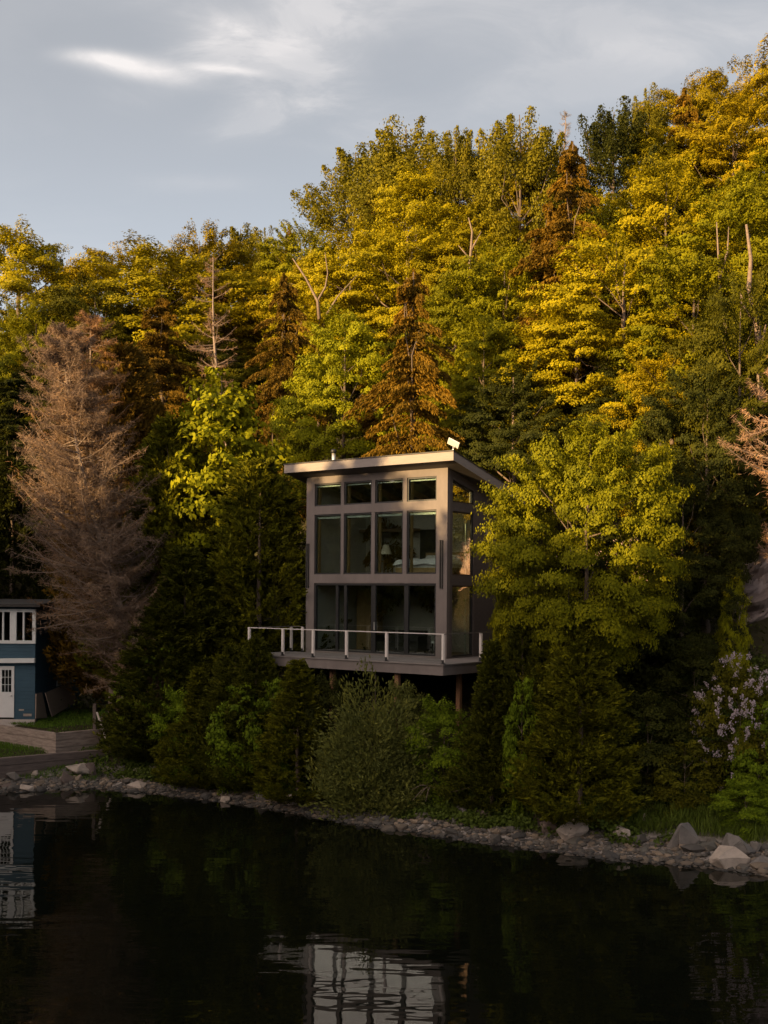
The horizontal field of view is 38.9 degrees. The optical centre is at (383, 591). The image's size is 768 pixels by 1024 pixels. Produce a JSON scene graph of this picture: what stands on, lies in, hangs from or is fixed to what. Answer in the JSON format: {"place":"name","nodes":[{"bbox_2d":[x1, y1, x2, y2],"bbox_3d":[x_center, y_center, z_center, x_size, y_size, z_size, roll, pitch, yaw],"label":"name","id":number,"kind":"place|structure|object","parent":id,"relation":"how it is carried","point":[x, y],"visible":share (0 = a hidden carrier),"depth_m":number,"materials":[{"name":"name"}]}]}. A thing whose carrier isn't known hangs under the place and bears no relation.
{"place":"outdoors","nodes":[
{"label":"outdoors","id":0,"kind":"place"},
{"bbox_2d":[0,788,767,1023],"bbox_3d":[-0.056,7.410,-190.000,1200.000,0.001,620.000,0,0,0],"label":"water","id":1,"kind":"structure","parent":0,"point":[118,907],"depth_m":24.13,"materials":[{"name":"black liquid"}]},
{"bbox_2d":[0,237,767,872],"bbox_3d":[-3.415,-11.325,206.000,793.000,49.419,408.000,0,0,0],"label":"ground","id":2,"kind":"structure","parent":0,"point":[446,689],"depth_m":41.18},
{"bbox_2d":[0,455,63,598],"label":"cedar tree","id":3,"kind":"object","parent":2,"relation":"on","point":[10,503],"visible":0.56,"depth_m":58.11,"materials":[{"name":"green plant"}]},
{"bbox_2d":[0,372,66,548],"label":"spruce tree","id":4,"kind":"object","parent":2,"relation":"on","point":[10,424],"visible":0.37,"depth_m":61.12,"materials":[{"name":"green plant"}]},
{"bbox_2d":[0,599,79,725],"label":"blue house","id":5,"kind":"structure","parent":2,"relation":"on","point":[24,671],"depth_m":45.92,"materials":[{"name":"blue wood"}]},
{"bbox_2d":[0,214,93,379],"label":"maple tree","id":6,"kind":"object","parent":2,"relation":"on","point":[18,282],"visible":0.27,"depth_m":80.01,"materials":[{"name":"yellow plant"}]},
{"bbox_2d":[0,294,94,465],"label":"maple tree","id":7,"kind":"object","parent":2,"relation":"on","point":[10,357],"visible":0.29,"depth_m":67.54,"materials":[{"name":"green plant"}]},
{"bbox_2d":[0,725,98,752],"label":"retaining wall","id":8,"kind":"structure","parent":2,"relation":"on","point":[54,742],"depth_m":43.88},
{"bbox_2d":[0,706,112,780],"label":"lawn","id":9,"kind":"structure","parent":2,"relation":"on","point":[87,719],"depth_m":44.97,"materials":[{"name":"green plant"}]},
{"bbox_2d":[0,749,118,778],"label":"retaining wall","id":10,"kind":"structure","parent":2,"relation":"on","point":[24,764],"depth_m":42.01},
{"bbox_2d":[5,310,155,712],"bbox_3d":[-12.689,-3.129,46.891,6.285,18.013,6.512,0,0,34],"label":"dead conifer","id":11,"kind":"object","parent":2,"relation":"on","point":[93,322],"visible":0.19,"depth_m":46.23,"materials":[{"name":"brown plant"}]},
{"bbox_2d":[15,268,163,450],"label":"maple tree","id":12,"kind":"object","parent":2,"relation":"on","point":[68,308],"visible":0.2,"depth_m":69.31,"materials":[{"name":"green plant"}]},
{"bbox_2d":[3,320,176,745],"bbox_3d":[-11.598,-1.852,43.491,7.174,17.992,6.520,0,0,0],"label":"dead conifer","id":13,"kind":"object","parent":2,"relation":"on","point":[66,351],"visible":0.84,"depth_m":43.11,"materials":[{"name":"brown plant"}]},
{"bbox_2d":[17,337,182,702],"bbox_3d":[-11.663,-2.843,48.430,8.570,16.751,7.163,0,0,28],"label":"cedar tree","id":14,"kind":"object","parent":2,"relation":"on","point":[132,358],"visible":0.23,"depth_m":47.63,"materials":[{"name":"green plant"}]},
{"bbox_2d":[59,240,198,398],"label":"maple tree","id":15,"kind":"object","parent":2,"relation":"on","point":[73,271],"visible":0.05,"depth_m":77.87,"materials":[{"name":"green plant"}]},
{"bbox_2d":[5,229,276,416],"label":"maple tree","id":16,"kind":"object","parent":2,"relation":"on","point":[191,314],"visible":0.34,"depth_m":72.74,"materials":[{"name":"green plant"}]},
{"bbox_2d":[91,601,207,762],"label":"cedar tree","id":17,"kind":"object","parent":2,"relation":"on","point":[119,742],"visible":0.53,"depth_m":41.91,"materials":[{"name":"green plant"}]},
{"bbox_2d":[72,410,245,682],"bbox_3d":[-9.053,-1.250,46.523,7.943,12.928,7.824,0,0,40],"label":"cedar tree","id":18,"kind":"object","parent":2,"relation":"on","point":[161,438],"visible":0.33,"depth_m":45.27,"materials":[{"name":"green plant"}]},
{"bbox_2d":[110,297,215,488],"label":"spruce tree","id":19,"kind":"object","parent":2,"relation":"on","point":[161,359],"visible":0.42,"depth_m":65.40,"materials":[{"name":"green plant"}]},
{"bbox_2d":[107,545,240,745],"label":"cedar tree","id":20,"kind":"object","parent":2,"relation":"on","point":[177,562],"visible":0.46,"depth_m":42.52,"materials":[{"name":"green plant"}]},
{"bbox_2d":[147,684,202,789],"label":"bush","id":21,"kind":"object","parent":2,"relation":"on","point":[177,701],"visible":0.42,"depth_m":40.28,"materials":[{"name":"green plant"}]},
{"bbox_2d":[149,666,221,788],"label":"cedar tree","id":22,"kind":"object","parent":2,"relation":"on","point":[197,683],"visible":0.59,"depth_m":39.76,"materials":[{"name":"green plant"}]},
{"bbox_2d":[140,218,259,385],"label":"maple tree","id":23,"kind":"object","parent":2,"relation":"on","point":[211,246],"visible":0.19,"depth_m":78.75,"materials":[{"name":"green plant"}]},
{"bbox_2d":[184,256,237,445],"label":"dead conifer","id":24,"kind":"object","parent":2,"relation":"on","point":[212,328],"visible":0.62,"depth_m":61.95,"materials":[{"name":"bark"},{"name":"bare twigs"}]},
{"bbox_2d":[154,328,275,458],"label":"maple tree","id":25,"kind":"object","parent":2,"relation":"on","point":[241,372],"visible":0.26,"depth_m":71.11,"materials":[{"name":"green plant"}]},
{"bbox_2d":[155,468,289,681],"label":"cedar tree","id":26,"kind":"object","parent":2,"relation":"on","point":[198,524],"visible":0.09,"depth_m":45.11,"materials":[{"name":"green plant"}]},
{"bbox_2d":[186,645,263,791],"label":"cedar tree","id":27,"kind":"object","parent":2,"relation":"on","point":[218,693],"visible":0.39,"depth_m":39.26,"materials":[{"name":"green plant"}]},
{"bbox_2d":[149,366,302,627],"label":"lime tree","id":28,"kind":"object","parent":2,"relation":"on","point":[228,418],"visible":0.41,"depth_m":45.91,"materials":[{"name":"green plant"}]},
{"bbox_2d":[204,682,265,795],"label":"bush","id":29,"kind":"object","parent":2,"relation":"on","point":[213,736],"visible":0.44,"depth_m":38.37,"materials":[{"name":"green plant"}]},
{"bbox_2d":[195,636,312,794],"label":"cedar tree","id":30,"kind":"object","parent":2,"relation":"on","point":[263,663],"visible":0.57,"depth_m":38.55,"materials":[{"name":"green plant"}]},
{"bbox_2d":[169,456,351,696],"bbox_3d":[-5.238,-0.241,44.634,8.224,10.667,6.874,0,0,12],"label":"cedar tree","id":31,"kind":"object","parent":2,"relation":"on","point":[284,528],"visible":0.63,"depth_m":43.45,"materials":[{"name":"green plant"}]},
{"bbox_2d":[241,678,305,799],"bbox_3d":[-3.806,5.396,38.362,2.345,4.923,1.877,0,0,-13],"label":"bush","id":32,"kind":"object","parent":2,"relation":"on","point":[256,730],"visible":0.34,"depth_m":37.94,"materials":[{"name":"green plant"}]},
{"bbox_2d":[235,272,333,524],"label":"spruce tree","id":33,"kind":"object","parent":2,"relation":"on","point":[286,328],"visible":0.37,"depth_m":58.69,"materials":[{"name":"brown plant"}]},
{"bbox_2d":[231,251,346,376],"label":"maple tree","id":34,"kind":"object","parent":2,"relation":"on","point":[246,329],"visible":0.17,"depth_m":74.75,"materials":[{"name":"green plant"}]},
{"bbox_2d":[243,658,336,806],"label":"cedar tree","id":35,"kind":"object","parent":2,"relation":"on","point":[298,692],"visible":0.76,"depth_m":37.02,"materials":[{"name":"green plant"}]},
{"bbox_2d":[239,218,345,358],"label":"maple tree","id":36,"kind":"object","parent":2,"relation":"on","point":[291,245],"visible":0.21,"depth_m":77.36,"materials":[{"name":"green plant"}]},
{"bbox_2d":[261,285,357,426],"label":"maple tree","id":37,"kind":"object","parent":2,"relation":"on","point":[311,310],"visible":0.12,"depth_m":69.13,"materials":[{"name":"green plant"}]},
{"bbox_2d":[296,670,367,803],"bbox_3d":[-1.696,5.242,37.462,2.392,5.141,2.049,0,0,28],"label":"bush","id":38,"kind":"object","parent":2,"relation":"on","point":[330,694],"visible":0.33,"depth_m":37.16,"materials":[{"name":"green plant"}]},
{"bbox_2d":[251,218,427,400],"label":"maple tree","id":39,"kind":"object","parent":2,"relation":"on","point":[314,269],"visible":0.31,"depth_m":69.00,"materials":[{"name":"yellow plant"}]},
{"bbox_2d":[266,302,418,503],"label":"maple tree","id":40,"kind":"object","parent":2,"relation":"on","point":[307,443],"visible":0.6,"depth_m":52.35,"materials":[{"name":"green plant"}]},
{"bbox_2d":[289,142,395,265],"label":"poplar tree","id":41,"kind":"object","parent":2,"relation":"on","point":[346,170],"visible":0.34,"depth_m":83.36,"materials":[{"name":"green plant"}]},
{"bbox_2d":[65,746,678,846],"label":"weeds","id":42,"kind":"object","parent":2,"relation":"on","point":[473,817],"visible":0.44,"depth_m":34.07,"materials":[{"name":"green plant"}]},
{"bbox_2d":[299,650,446,823],"bbox_3d":[-0.106,5.179,35.836,5.357,6.520,3.052,0,0,0],"label":"willow shrub","id":43,"kind":"object","parent":2,"relation":"on","point":[364,763],"visible":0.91,"depth_m":35.31,"materials":[{"name":"green plant"}]},
{"bbox_2d":[248,626,515,758],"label":"deck","id":44,"kind":"structure","parent":2,"relation":"on","point":[397,666],"depth_m":37.33,"materials":[{"name":"grey wood"}]},
{"bbox_2d":[0,762,767,876],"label":"cobbles","id":45,"kind":"object","parent":2,"relation":"on","point":[710,844],"visible":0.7,"depth_m":32.35,"materials":[{"name":"gravel"}]},
{"bbox_2d":[0,346,767,715],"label":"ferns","id":46,"kind":"object","parent":2,"relation":"on","point":[80,702],"visible":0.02,"depth_m":47.99,"materials":[{"name":"green plant"}]},
{"bbox_2d":[343,114,459,281],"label":"poplar tree","id":47,"kind":"object","parent":2,"relation":"on","point":[392,154],"visible":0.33,"depth_m":73.67,"materials":[{"name":"green plant"}]},
{"bbox_2d":[370,676,434,794],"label":"bush","id":48,"kind":"object","parent":2,"relation":"on","point":[409,702],"visible":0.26,"depth_m":36.30,"materials":[{"name":"green plant"}]},
{"bbox_2d":[327,195,479,379],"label":"maple tree","id":49,"kind":"object","parent":2,"relation":"on","point":[408,255],"visible":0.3,"depth_m":64.98,"materials":[{"name":"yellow plant"}]},
{"bbox_2d":[283,449,524,658],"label":"modern house","id":50,"kind":"structure","parent":2,"relation":"on","point":[426,502],"depth_m":40.86,"materials":[{"name":"grey"}]},
{"bbox_2d":[356,590,382,648],"bbox_3d":[-0.582,1.096,43.631,0.900,2.380,0.575,0,0,36],"label":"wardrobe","id":51,"kind":"object","parent":50,"relation":"on","point":[363,611],"visible":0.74,"depth_m":43.44,"materials":[{"name":"brown wood"}]},
{"bbox_2d":[314,583,435,655],"bbox_3d":[-0.391,0.972,40.309,5.590,2.590,0.150,0,0,36],"label":"sliding door","id":52,"kind":"structure","parent":50,"relation":"in","point":[373,585],"depth_m":40.30,"materials":[{"name":"clear glass"}]},
{"bbox_2d":[377,629,430,652],"bbox_3d":[0.692,1.890,41.556,2.040,0.850,0.850,0,0,36],"label":"sofa","id":53,"kind":"object","parent":50,"relation":"on","point":[419,642],"visible":0.71,"depth_m":41.33,"materials":[{"name":"fabric"}]},
{"bbox_2d":[393,552,468,573],"bbox_3d":[1.834,-1.076,41.016,2.150,0.900,2.220,0,0,36],"label":"bed","id":54,"kind":"object","parent":50,"relation":"on","point":[427,564],"visible":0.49,"depth_m":40.55,"materials":[{"name":"fabric"}]},
{"bbox_2d":[342,268,465,621],"bbox_3d":[0.714,-6.126,46.392,7.350,15.485,8.460,0,0,-35],"label":"spruce tree","id":55,"kind":"object","parent":2,"relation":"on","point":[415,363],"visible":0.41,"depth_m":46.09,"materials":[{"name":"brown plant"}]},
{"bbox_2d":[344,159,481,334],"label":"maple tree","id":56,"kind":"object","parent":2,"relation":"on","point":[406,189],"visible":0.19,"depth_m":68.52,"materials":[{"name":"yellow plant"}]},
{"bbox_2d":[399,694,476,812],"bbox_3d":[1.940,5.440,35.403,2.698,4.304,1.938,0,0,19],"label":"bush","id":57,"kind":"object","parent":2,"relation":"on","point":[444,714],"visible":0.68,"depth_m":35.15,"materials":[{"name":"green plant"}]},
{"bbox_2d":[367,255,521,450],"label":"maple tree","id":58,"kind":"object","parent":2,"relation":"on","point":[437,310],"visible":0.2,"depth_m":54.06,"materials":[{"name":"green plant"}]},
{"bbox_2d":[414,125,495,351],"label":"poplar tree","id":59,"kind":"object","parent":2,"relation":"on","point":[462,151],"visible":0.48,"depth_m":68.82,"materials":[{"name":"green plant"}]},
{"bbox_2d":[403,192,530,349],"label":"maple tree","id":60,"kind":"object","parent":2,"relation":"on","point":[424,270],"visible":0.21,"depth_m":63.40,"materials":[{"name":"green plant"}]},
{"bbox_2d":[427,637,528,813],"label":"cedar tree","id":61,"kind":"object","parent":2,"relation":"on","point":[489,680],"visible":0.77,"depth_m":34.23,"materials":[{"name":"green plant"}]},
{"bbox_2d":[416,307,561,485],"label":"maple tree","id":62,"kind":"object","parent":2,"relation":"on","point":[489,343],"visible":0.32,"depth_m":49.58,"materials":[{"name":"green plant"}]},
{"bbox_2d":[420,233,559,416],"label":"maple tree","id":63,"kind":"object","parent":2,"relation":"on","point":[467,283],"visible":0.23,"depth_m":54.09,"materials":[{"name":"green plant"}]},
{"bbox_2d":[447,356,588,532],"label":"maple tree","id":64,"kind":"object","parent":2,"relation":"on","point":[481,451],"visible":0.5,"depth_m":45.74,"materials":[{"name":"green plant"}]},
{"bbox_2d":[471,616,571,801],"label":"cedar tree","id":65,"kind":"object","parent":2,"relation":"on","point":[516,645],"visible":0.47,"depth_m":34.13,"materials":[{"name":"green plant"}]},
{"bbox_2d":[463,105,580,322],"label":"poplar tree","id":66,"kind":"object","parent":2,"relation":"on","point":[536,167],"visible":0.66,"depth_m":63.89,"materials":[{"name":"green plant"}]},
{"bbox_2d":[499,677,547,817],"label":"bush","id":67,"kind":"object","parent":2,"relation":"on","point":[508,744],"visible":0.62,"depth_m":33.40,"materials":[{"name":"green plant"}]},
{"bbox_2d":[474,131,599,296],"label":"maple tree","id":68,"kind":"object","parent":2,"relation":"on","point":[512,191],"visible":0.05,"depth_m":66.13,"materials":[{"name":"green plant"}]},
{"bbox_2d":[485,201,600,416],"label":"spruce tree","id":69,"kind":"object","parent":2,"relation":"on","point":[550,209],"visible":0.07,"depth_m":54.49,"materials":[{"name":"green plant"}]},
{"bbox_2d":[499,554,612,800],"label":"cedar tree","id":70,"kind":"object","parent":2,"relation":"on","point":[544,647],"visible":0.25,"depth_m":33.82,"materials":[{"name":"green plant"}]},
{"bbox_2d":[507,141,621,455],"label":"spruce tree","id":71,"kind":"object","parent":2,"relation":"on","point":[565,183],"visible":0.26,"depth_m":53.28,"materials":[{"name":"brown plant"}]},
{"bbox_2d":[503,597,653,829],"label":"cedar tree","id":72,"kind":"object","parent":2,"relation":"on","point":[592,672],"visible":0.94,"depth_m":32.44,"materials":[{"name":"green plant"}]},
{"bbox_2d":[476,300,683,510],"bbox_3d":[9.109,-8.259,49.823,10.081,10.523,9.400,0,0,43],"label":"maple tree","id":73,"kind":"object","parent":2,"relation":"on","point":[584,330],"visible":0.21,"depth_m":47.55,"materials":[{"name":"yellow plant"}]},
{"bbox_2d":[466,410,698,728],"bbox_3d":[6.370,0.347,35.059,7.585,12.220,6.127,0,0,0],"label":"maple tree","id":74,"kind":"object","parent":2,"relation":"on","point":[599,475],"visible":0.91,"depth_m":33.83,"materials":[{"name":"green plant"}]},
{"bbox_2d":[531,197,665,389],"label":"maple tree","id":75,"kind":"object","parent":2,"relation":"on","point":[605,227],"visible":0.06,"depth_m":53.65,"materials":[{"name":"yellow plant"}]},
{"bbox_2d":[525,355,683,516],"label":"maple tree","id":76,"kind":"object","parent":2,"relation":"on","point":[578,410],"visible":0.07,"depth_m":46.65,"materials":[{"name":"green plant"}]},
{"bbox_2d":[558,95,667,292],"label":"poplar tree","id":77,"kind":"object","parent":2,"relation":"on","point":[599,136],"visible":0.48,"depth_m":64.40,"materials":[{"name":"green plant"}]},
{"bbox_2d":[561,526,672,704],"bbox_3d":[7.545,1.281,37.531,4.961,7.188,3.970,0,0,-13],"label":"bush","id":78,"kind":"object","parent":2,"relation":"on","point":[618,675],"visible":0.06,"depth_m":36.57,"materials":[{"name":"green plant"}]},
{"bbox_2d":[517,219,731,452],"bbox_3d":[10.883,-10.454,50.162,10.059,12.774,10.123,0,0,-1],"label":"maple tree","id":79,"kind":"object","parent":2,"relation":"on","point":[573,291],"visible":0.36,"depth_m":47.68,"materials":[{"name":"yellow plant"}]},
{"bbox_2d":[618,82,670,231],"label":"poplar tree","id":80,"kind":"object","parent":2,"relation":"on","point":[660,121],"visible":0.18,"depth_m":68.28,"materials":[{"name":"green plant"}]},
{"bbox_2d":[594,684,696,814],"bbox_3d":[8.097,5.020,33.582,3.131,4.395,2.683,0,0,28],"label":"bush","id":81,"kind":"object","parent":2,"relation":"on","point":[651,712],"visible":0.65,"depth_m":33.05,"materials":[{"name":"green plant"}]},
{"bbox_2d":[574,123,724,259],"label":"maple tree","id":82,"kind":"object","parent":2,"relation":"on","point":[646,143],"visible":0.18,"depth_m":65.17,"materials":[{"name":"green plant"}]},
{"bbox_2d":[601,584,706,701],"bbox_3d":[8.903,1.942,37.606,4.058,4.416,3.477,0,0,28],"label":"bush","id":83,"kind":"object","parent":2,"relation":"on","point":[666,652],"visible":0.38,"depth_m":36.50,"materials":[{"name":"green plant"}]},
{"bbox_2d":[559,692,767,842],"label":"grass","id":84,"kind":"structure","parent":2,"relation":"on","point":[691,816],"depth_m":32.11,"materials":[{"name":"green plant"}]},
{"bbox_2d":[592,345,735,550],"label":"maple tree","id":85,"kind":"object","parent":2,"relation":"on","point":[643,380],"visible":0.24,"depth_m":43.76,"materials":[{"name":"green plant"}]},
{"bbox_2d":[574,143,766,352],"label":"maple tree","id":86,"kind":"object","parent":2,"relation":"on","point":[646,190],"visible":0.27,"depth_m":53.32,"materials":[{"name":"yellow plant"}]},
{"bbox_2d":[592,643,767,800],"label":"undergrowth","id":87,"kind":"object","parent":2,"relation":"on","point":[761,668],"visible":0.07,"depth_m":36.27,"materials":[{"name":"green plant"}]},
{"bbox_2d":[599,243,767,476],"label":"maple tree","id":88,"kind":"object","parent":2,"relation":"on","point":[694,283],"visible":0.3,"depth_m":45.81,"materials":[{"name":"green plant"}]},
{"bbox_2d":[641,739,727,817],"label":"bush","id":89,"kind":"object","parent":2,"relation":"on","point":[679,797],"visible":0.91,"depth_m":32.24,"materials":[{"name":"green plant"}]},
{"bbox_2d":[618,453,751,678],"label":"maple tree","id":90,"kind":"object","parent":2,"relation":"on","point":[707,510],"visible":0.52,"depth_m":36.72,"materials":[{"name":"green plant"}]},
{"bbox_2d":[649,87,723,280],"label":"spruce tree","id":91,"kind":"object","parent":2,"relation":"on","point":[685,117],"visible":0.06,"depth_m":67.86,"materials":[{"name":"green plant"}]},
{"bbox_2d":[647,643,728,738],"bbox_3d":[10.098,3.384,35.573,2.794,3.479,2.394,0,0,28],"label":"bush","id":92,"kind":"object","parent":2,"relation":"on","point":[700,667],"visible":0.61,"depth_m":35.27,"materials":[{"name":"green plant"}]},
{"bbox_2d":[626,165,767,399],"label":"maple tree","id":93,"kind":"object","parent":2,"relation":"on","point":[759,227],"visible":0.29,"depth_m":50.44,"materials":[{"name":"green plant"}]},
{"bbox_2d":[627,358,767,633],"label":"maple tree","id":94,"kind":"object","parent":2,"relation":"on","point":[659,420],"visible":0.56,"depth_m":39.09,"materials":[{"name":"green plant"}]},
{"bbox_2d":[637,66,765,210],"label":"maple tree","id":95,"kind":"object","parent":2,"relation":"on","point":[709,87],"visible":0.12,"depth_m":69.48,"materials":[{"name":"green plant"}]},
{"bbox_2d":[648,255,767,563],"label":"maple tree","id":96,"kind":"object","parent":2,"relation":"on","point":[711,331],"visible":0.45,"depth_m":41.15,"materials":[{"name":"green plant"}]},
{"bbox_2d":[657,83,767,261],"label":"maple tree","id":97,"kind":"object","parent":2,"relation":"on","point":[713,146],"visible":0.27,"depth_m":63.83,"materials":[{"name":"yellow plant"}]},
{"bbox_2d":[675,33,767,227],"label":"maple tree","id":98,"kind":"object","parent":2,"relation":"on","point":[759,79],"visible":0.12,"depth_m":68.55,"materials":[{"name":"green plant"}]},
{"bbox_2d":[688,652,767,810],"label":"lilac bush","id":99,"kind":"object","parent":2,"relation":"on","point":[742,693],"visible":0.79,"depth_m":32.27,"materials":[{"name":"green plant"}]},
{"bbox_2d":[696,535,767,625],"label":"cliff","id":100,"kind":"structure","parent":2,"relation":"on","point":[757,589],"depth_m":39.99,"materials":[{"name":"stone"}]},
{"bbox_2d":[712,568,753,674],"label":"bush","id":101,"kind":"object","parent":2,"relation":"on","point":[724,623],"visible":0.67,"depth_m":36.81,"materials":[{"name":"green plant"}]},
{"bbox_2d":[705,144,767,299],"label":"maple tree","id":102,"kind":"object","parent":2,"relation":"on","point":[759,159],"visible":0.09,"depth_m":60.98,"materials":[{"name":"green plant"}]},
{"bbox_2d":[707,778,767,841],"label":"bush","id":103,"kind":"object","parent":2,"relation":"on","point":[760,810],"visible":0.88,"depth_m":31.21,"materials":[{"name":"green plant"}]},
{"bbox_2d":[716,355,767,562],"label":"dead conifer","id":104,"kind":"object","parent":2,"relation":"on","point":[763,471],"visible":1,"depth_m":36.81,"materials":[{"name":"plant"}]},
{"bbox_2d":[719,701,767,810],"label":"bush","id":105,"kind":"object","parent":2,"relation":"on","point":[740,762],"visible":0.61,"depth_m":31.63,"materials":[{"name":"green plant"}]},
{"bbox_2d":[0,0,767,331],"label":"sky","id":106,"kind":"structure","parent":0,"point":[146,117],"materials":[{"name":"grey"}]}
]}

